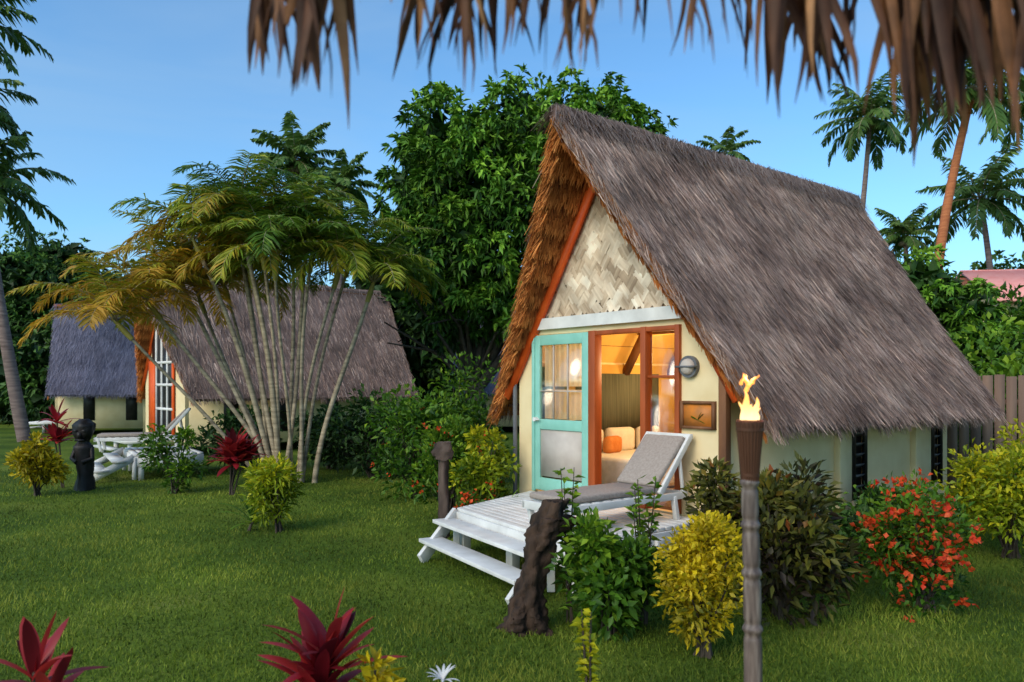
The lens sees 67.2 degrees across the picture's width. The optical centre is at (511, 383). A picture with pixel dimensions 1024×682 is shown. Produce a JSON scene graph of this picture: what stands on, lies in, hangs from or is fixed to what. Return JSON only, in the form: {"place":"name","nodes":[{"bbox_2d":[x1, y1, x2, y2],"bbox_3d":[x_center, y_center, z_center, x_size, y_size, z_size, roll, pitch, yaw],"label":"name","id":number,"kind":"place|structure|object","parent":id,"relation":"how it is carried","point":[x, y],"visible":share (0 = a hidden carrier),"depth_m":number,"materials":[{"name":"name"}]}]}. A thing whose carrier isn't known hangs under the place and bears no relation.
{"place":"outdoors","nodes":[
{"label":"outdoors","id":0,"kind":"place"},
{"bbox_2d":[0,418,1023,681],"bbox_3d":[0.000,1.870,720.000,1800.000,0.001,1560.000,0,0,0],"label":"lawn ground","id":1,"kind":"structure","parent":0,"point":[8,442],"depth_m":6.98,"materials":[{"name":"green plant"}]},
{"bbox_2d":[0,53,37,168],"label":"coconut palm","id":2,"kind":"object","parent":1,"relation":"on","point":[8,123],"visible":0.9,"depth_m":24.50,"materials":[{"name":"green plant"}]},
{"bbox_2d":[0,0,53,75],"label":"coconut palm","id":3,"kind":"object","parent":1,"relation":"on","point":[16,37],"visible":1,"depth_m":22.35,"materials":[{"name":"green plant"}]},
{"bbox_2d":[2,430,71,495],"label":"yellow croton bush","id":4,"kind":"object","parent":1,"relation":"on","point":[44,464],"visible":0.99,"depth_m":12.75,"materials":[{"name":"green plant"}]},
{"bbox_2d":[0,130,76,441],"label":"coconut palm","id":5,"kind":"object","parent":1,"relation":"on","point":[12,184],"visible":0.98,"depth_m":24.95,"materials":[{"name":"green plant"}]},
{"bbox_2d":[0,611,106,681],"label":"red ti plant","id":6,"kind":"object","parent":1,"relation":"on","point":[36,654],"visible":1,"depth_m":2.98,"materials":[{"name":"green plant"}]},
{"bbox_2d":[37,399,80,487],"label":"red ti plant","id":7,"kind":"object","parent":1,"relation":"on","point":[57,434],"visible":0.94,"depth_m":13.91,"materials":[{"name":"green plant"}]},
{"bbox_2d":[69,419,95,490],"bbox_3d":[-7.559,1.256,13.577,0.414,1.291,0.358,0,0,-28],"label":"tiki statue","id":8,"kind":"object","parent":1,"relation":"on","point":[82,457],"visible":1,"depth_m":13.49,"materials":[{"name":"grey stone"}]},
{"bbox_2d":[29,303,145,432],"bbox_3d":[-15.560,-0.618,29.676,5.459,4.975,4.730,0,0,-4],"label":"thatched hut","id":9,"kind":"object","parent":1,"relation":"on","point":[91,375],"visible":0.63,"depth_m":28.16,"materials":[{"name":"plant"}]},
{"bbox_2d":[83,396,136,419],"bbox_3d":[-15.299,-0.080,29.359,3.015,2.970,2.570,0,0,-4],"label":"door and windows","id":10,"kind":"structure","parent":9,"relation":"in","point":[88,402],"depth_m":28.08,"materials":[{"name":"black glass"}]},
{"bbox_2d":[93,445,203,481],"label":"white deck with steps","id":11,"kind":"structure","parent":1,"relation":"on","point":[130,459],"depth_m":15.15,"materials":[{"name":"paint"}]},
{"bbox_2d":[94,408,190,451],"bbox_3d":[-7.702,0.943,16.137,1.791,0.862,0.610,0,0,-20],"label":"sun lounger","id":12,"kind":"object","parent":11,"relation":"on","point":[123,436],"visible":0.7,"depth_m":15.89,"materials":[{"name":"white paint"}]},
{"bbox_2d":[131,423,211,494],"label":"green shrub","id":13,"kind":"object","parent":1,"relation":"on","point":[172,471],"visible":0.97,"depth_m":13.07,"materials":[{"name":"green plant"}]},
{"bbox_2d":[6,150,448,482],"bbox_3d":[-4.906,-1.156,14.684,7.365,6.161,4.830,0,0,0],"label":"areca palm cluster","id":14,"kind":"object","parent":1,"relation":"on","point":[247,230],"visible":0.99,"depth_m":14.21,"materials":[{"name":"green plant"}]},
{"bbox_2d":[207,425,269,494],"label":"red ti plant","id":15,"kind":"object","parent":1,"relation":"on","point":[234,449],"visible":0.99,"depth_m":12.98,"materials":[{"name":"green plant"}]},
{"bbox_2d":[193,404,287,469],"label":"dark green shrub","id":16,"kind":"object","parent":1,"relation":"on","point":[234,423],"visible":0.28,"depth_m":16.49,"materials":[{"name":"green plant"}]},
{"bbox_2d":[222,493,273,530],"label":"strap leaf lily","id":17,"kind":"object","parent":1,"relation":"on","point":[247,506],"visible":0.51,"depth_m":9.84,"materials":[{"name":"green plant"}]},
{"bbox_2d":[93,274,418,452],"bbox_3d":[-7.375,-0.621,22.869,8.781,4.983,4.715,0,0,-42],"label":"thatched hut","id":18,"kind":"object","parent":1,"relation":"on","point":[376,361],"visible":0.59,"depth_m":21.86,"materials":[{"name":"brown plant"}]},
{"bbox_2d":[149,329,337,434],"bbox_3d":[-7.654,-0.080,22.174,4.515,2.970,2.570,0,0,-42],"label":"door and windows","id":19,"kind":"structure","parent":18,"relation":"in","point":[162,392],"depth_m":20.96,"materials":[{"name":"red paint"}]},
{"bbox_2d":[238,452,305,532],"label":"yellow green bush","id":20,"kind":"object","parent":1,"relation":"on","point":[274,478],"visible":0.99,"depth_m":9.64,"materials":[{"name":"green plant"}]},
{"bbox_2d":[249,110,337,282],"bbox_3d":[-8.936,-4.516,32.005,3.765,12.786,3.868,0,0,0],"label":"coconut palm","id":21,"kind":"object","parent":1,"relation":"on","point":[294,147],"visible":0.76,"depth_m":31.49,"materials":[{"name":"green plant"}]},
{"bbox_2d":[258,587,407,681],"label":"red ti plant","id":22,"kind":"object","parent":1,"relation":"on","point":[322,652],"visible":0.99,"depth_m":3.28,"materials":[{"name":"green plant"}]},
{"bbox_2d":[292,399,377,469],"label":"dark green shrub","id":23,"kind":"object","parent":1,"relation":"on","point":[318,421],"visible":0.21,"depth_m":16.73,"materials":[{"name":"green plant"}]},
{"bbox_2d":[307,148,378,287],"bbox_3d":[-6.848,-3.764,31.004,3.253,11.272,3.285,0,0,0],"label":"coconut palm","id":24,"kind":"object","parent":1,"relation":"on","point":[344,174],"visible":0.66,"depth_m":30.71,"materials":[{"name":"green plant"}]},
{"bbox_2d":[310,382,425,478],"bbox_3d":[-2.801,0.987,15.430,2.358,2.046,2.405,0,0,43],"label":"dark green shrub","id":25,"kind":"object","parent":1,"relation":"on","point":[348,434],"visible":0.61,"depth_m":15.07,"materials":[{"name":"green plant"}]},
{"bbox_2d":[353,644,405,681],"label":"yellow croton bush","id":26,"kind":"object","parent":1,"relation":"on","point":[370,674],"visible":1,"depth_m":3.29,"materials":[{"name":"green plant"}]},
{"bbox_2d":[362,378,468,504],"bbox_3d":[-1.600,0.952,12.573,1.846,2.101,2.140,0,0,0],"label":"green shrub","id":27,"kind":"object","parent":1,"relation":"on","point":[408,422],"visible":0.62,"depth_m":12.27,"materials":[{"name":"green plant"}]},
{"bbox_2d":[426,664,458,681],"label":"white spider lily","id":28,"kind":"object","parent":1,"relation":"on","point":[440,675],"visible":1,"depth_m":3.36,"materials":[{"name":"plant"}]},
{"bbox_2d":[431,441,453,537],"bbox_3d":[-0.839,1.298,9.318,0.276,1.217,0.278,0,0,0],"label":"weathered post","id":29,"kind":"object","parent":1,"relation":"on","point":[442,452],"visible":0.74,"depth_m":9.24,"materials":[{"name":"brown wood"}]},
{"bbox_2d":[406,413,494,510],"bbox_3d":[-0.811,1.143,10.604,1.277,1.506,1.267,0,0,0],"label":"hibiscus bush","id":30,"kind":"object","parent":1,"relation":"on","point":[450,432],"visible":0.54,"depth_m":10.46,"materials":[{"name":"green plant"}]},
{"bbox_2d":[401,351,509,485],"bbox_3d":[-1.022,0.689,14.296,2.222,2.606,2.066,0,0,0],"label":"green shrub","id":31,"kind":"object","parent":1,"relation":"on","point":[473,410],"visible":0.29,"depth_m":14.10,"materials":[{"name":"green plant"}]},
{"bbox_2d":[453,488,484,538],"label":"red flowering bush","id":32,"kind":"object","parent":1,"relation":"on","point":[466,501],"visible":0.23,"depth_m":9.28,"materials":[{"name":"green plant"}]},
{"bbox_2d":[437,311,518,426],"bbox_3d":[-1.650,-0.620,30.837,6.731,4.981,4.683,0,0,-8],"label":"thatched hut","id":33,"kind":"object","parent":1,"relation":"on","point":[489,388],"visible":0.01,"depth_m":29.32,"materials":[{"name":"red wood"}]},
{"bbox_2d":[449,424,521,500],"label":"bush","id":34,"kind":"object","parent":1,"relation":"on","point":[479,473],"visible":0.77,"depth_m":9.82,"materials":[{"name":"green plant"}]},
{"bbox_2d":[478,487,517,501],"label":"strap leaf lily","id":35,"kind":"object","parent":1,"relation":"on","point":[492,496],"visible":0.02,"depth_m":9.47,"materials":[{"name":"green plant"}]},
{"bbox_2d":[0,223,1023,427],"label":"distant trees","id":36,"kind":"object","parent":1,"relation":"on","point":[19,267],"visible":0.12,"depth_m":36.36,"materials":[{"name":"green plant"}]},
{"bbox_2d":[371,63,677,447],"bbox_3d":[0.487,-2.740,17.585,7.667,9.479,4.276,0,0,0],"label":"mango tree","id":37,"kind":"object","parent":1,"relation":"on","point":[468,186],"visible":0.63,"depth_m":16.89,"materials":[{"name":"green plant"}]},
{"bbox_2d":[496,498,588,636],"bbox_3d":[0.241,1.395,5.874,0.714,1.030,0.340,0,0,-12],"label":"driftwood stump","id":38,"kind":"object","parent":1,"relation":"on","point":[527,610],"visible":0.94,"depth_m":5.80,"materials":[{"name":"brown wood"}]},
{"bbox_2d":[553,467,585,622],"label":"slender shrub","id":39,"kind":"object","parent":1,"relation":"on","point":[574,493],"visible":0.54,"depth_m":6.04,"materials":[{"name":"green plant"}]},
{"bbox_2d":[569,608,601,681],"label":"slender shrub","id":40,"kind":"object","parent":1,"relation":"on","point":[589,675],"visible":1,"depth_m":3.89,"materials":[{"name":"yellow plant"}]},
{"bbox_2d":[543,507,669,644],"bbox_3d":[0.714,1.418,5.773,0.981,1.030,0.978,0,0,40],"label":"green shrub","id":41,"kind":"object","parent":1,"relation":"on","point":[613,571],"visible":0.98,"depth_m":5.59,"materials":[{"name":"green plant"}]},
{"bbox_2d":[624,474,663,626],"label":"slender shrub","id":42,"kind":"object","parent":1,"relation":"on","point":[640,523],"visible":0.62,"depth_m":5.93,"materials":[{"name":"green plant"}]},
{"bbox_2d":[649,510,761,658],"bbox_3d":[1.313,1.373,5.264,0.774,1.046,0.747,0,0,0],"label":"yellow croton bush","id":43,"kind":"object","parent":1,"relation":"on","point":[699,575],"visible":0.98,"depth_m":5.18,"materials":[{"name":"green plant"}]},
{"bbox_2d":[679,456,741,570],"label":"dark croton bush","id":44,"kind":"object","parent":1,"relation":"on","point":[712,497],"visible":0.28,"depth_m":6.48,"materials":[{"name":"green plant"}]},
{"bbox_2d":[417,102,1007,603],"bbox_3d":[2.494,-0.611,10.089,8.609,5.013,4.720,0,0,-39],"label":"thatched hut","id":45,"kind":"object","parent":1,"relation":"on","point":[673,286],"visible":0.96,"depth_m":9.14,"materials":[{"name":"brown plant"}]},
{"bbox_2d":[532,332,587,490],"bbox_3d":[0.596,0.365,9.559,0.070,2.010,1.015,0,0,-39],"label":"door leaf","id":46,"kind":"structure","parent":45,"relation":"in","point":[539,482],"depth_m":9.67,"materials":[{"name":"teal paint"}]},
{"bbox_2d":[541,429,581,480],"bbox_3d":[0.616,0.870,9.558,0.020,0.600,0.770,0,0,-39],"label":"door panel","id":47,"kind":"structure","parent":45,"relation":"in","point":[560,449],"depth_m":9.55,"materials":[{"name":"white glass"}]},
{"bbox_2d":[522,431,692,526],"bbox_3d":[0.980,0.943,7.601,1.791,0.862,0.610,0,0,-39],"label":"sun lounger","id":48,"kind":"object","parent":45,"relation":"on","point":[654,454],"visible":0.8,"depth_m":7.75,"materials":[{"name":"white paint"}]},
{"bbox_2d":[852,424,942,498],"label":"louvre windows","id":49,"kind":"structure","parent":45,"relation":"in","point":[859,441],"depth_m":9.54,"materials":[{"name":"black glass"}]},
{"bbox_2d":[696,126,760,161],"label":"coconut palm","id":50,"kind":"object","parent":1,"relation":"on","point":[726,145],"visible":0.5,"depth_m":41.66,"materials":[{"name":"green plant"}]},
{"bbox_2d":[735,373,763,681],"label":"bamboo torch","id":51,"kind":"object","parent":1,"relation":"on","point":[749,427],"visible":1,"depth_m":2.87,"materials":[{"name":"brown wood"}]},
{"bbox_2d":[723,450,870,630],"bbox_3d":[2.207,1.255,6.126,1.066,1.454,1.276,0,0,0],"label":"dark croton bush","id":52,"kind":"object","parent":1,"relation":"on","point":[797,534],"visible":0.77,"depth_m":5.90,"materials":[{"name":"green plant"}]},
{"bbox_2d":[816,493,876,583],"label":"dark green shrub","id":53,"kind":"object","parent":1,"relation":"on","point":[845,532],"visible":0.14,"depth_m":7.30,"materials":[{"name":"green plant"}]},
{"bbox_2d":[813,72,933,208],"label":"coconut palm","id":54,"kind":"object","parent":1,"relation":"on","point":[871,122],"visible":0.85,"depth_m":44.79,"materials":[{"name":"green plant"}]},
{"bbox_2d":[874,203,938,260],"bbox_3d":[20.582,-3.773,40.025,4.114,11.306,3.476,0,0,0],"label":"coconut palm","id":55,"kind":"object","parent":1,"relation":"on","point":[900,238],"visible":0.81,"depth_m":39.62,"materials":[{"name":"green plant"}]},
{"bbox_2d":[848,482,970,537],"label":"dark green shrub","id":56,"kind":"object","parent":1,"relation":"on","point":[876,490],"visible":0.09,"depth_m":8.67,"materials":[{"name":"green plant"}]},
{"bbox_2d":[839,468,984,624],"bbox_3d":[3.361,1.314,6.370,1.198,1.206,1.186,0,0,0],"label":"red flowering bush","id":57,"kind":"object","parent":1,"relation":"on","point":[921,577],"visible":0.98,"depth_m":6.22,"materials":[{"name":"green plant"}]},
{"bbox_2d":[887,55,1023,278],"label":"coconut palm","id":58,"kind":"object","parent":1,"relation":"on","point":[996,117],"visible":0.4,"depth_m":29.87,"materials":[{"name":"green plant"}]},
{"bbox_2d":[898,243,1019,374],"bbox_3d":[12.258,-0.994,21.945,4.164,5.950,3.181,0,0,0],"label":"mango tree","id":59,"kind":"object","parent":1,"relation":"on","point":[952,305],"visible":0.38,"depth_m":21.36,"materials":[{"name":"green plant"}]},
{"bbox_2d":[914,139,1023,269],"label":"coconut palm","id":60,"kind":"object","parent":1,"relation":"on","point":[990,179],"visible":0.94,"depth_m":35.35,"materials":[{"name":"green plant"}]},
{"bbox_2d":[931,438,1023,558],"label":"yellow green bush","id":61,"kind":"object","parent":1,"relation":"on","point":[999,500],"visible":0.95,"depth_m":8.18,"materials":[{"name":"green plant"}]},
{"bbox_2d":[946,311,1023,463],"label":"green shrub","id":62,"kind":"object","parent":1,"relation":"on","point":[1013,363],"visible":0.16,"depth_m":13.11,"materials":[{"name":"green plant"}]},
{"bbox_2d":[947,375,1023,494],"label":"wooden fence","id":63,"kind":"object","parent":1,"relation":"on","point":[1011,402],"visible":0.32,"depth_m":11.42,"materials":[{"name":"brown wood"}]},
{"bbox_2d":[975,418,1023,472],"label":"yellow green bush","id":64,"kind":"object","parent":1,"relation":"on","point":[1004,436],"visible":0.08,"depth_m":9.56,"materials":[{"name":"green plant"}]},
{"bbox_2d":[980,337,1022,412],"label":"green shrub","id":65,"kind":"object","parent":1,"relation":"on","point":[1005,347],"visible":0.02,"depth_m":15.46,"materials":[{"name":"green plant"}]},
{"bbox_2d":[979,69,1023,154],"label":"coconut palm","id":66,"kind":"object","parent":1,"relation":"on","point":[1007,138],"visible":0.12,"depth_m":37.07,"materials":[{"name":"green plant"}]},
{"bbox_2d":[988,279,1023,333],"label":"green shrub","id":67,"kind":"object","parent":1,"relation":"on","point":[1018,312],"visible":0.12,"depth_m":25.61,"materials":[{"name":"green plant"}]},
{"bbox_2d":[0,0,1023,288],"label":"sky","id":68,"kind":"structure","parent":0,"point":[134,92],"materials":[{"name":"blue"}]},
{"bbox_2d":[247,0,1023,166],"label":"thatched eave","id":69,"kind":"object","parent":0,"point":[944,39],"visible":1,"depth_m":1.44,"materials":[{"name":"brown plant"}]},
{"bbox_2d":[967,283,1021,332],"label":"walls","id":70,"kind":"structure","parent":0,"point":[1015,306],"depth_m":28.48,"materials":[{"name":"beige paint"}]},
{"bbox_2d":[956,269,1023,301],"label":"roof","id":71,"kind":"structure","parent":70,"relation":"attached to","point":[1014,277],"depth_m":30.15,"materials":[{"name":"pink"}]}
]}

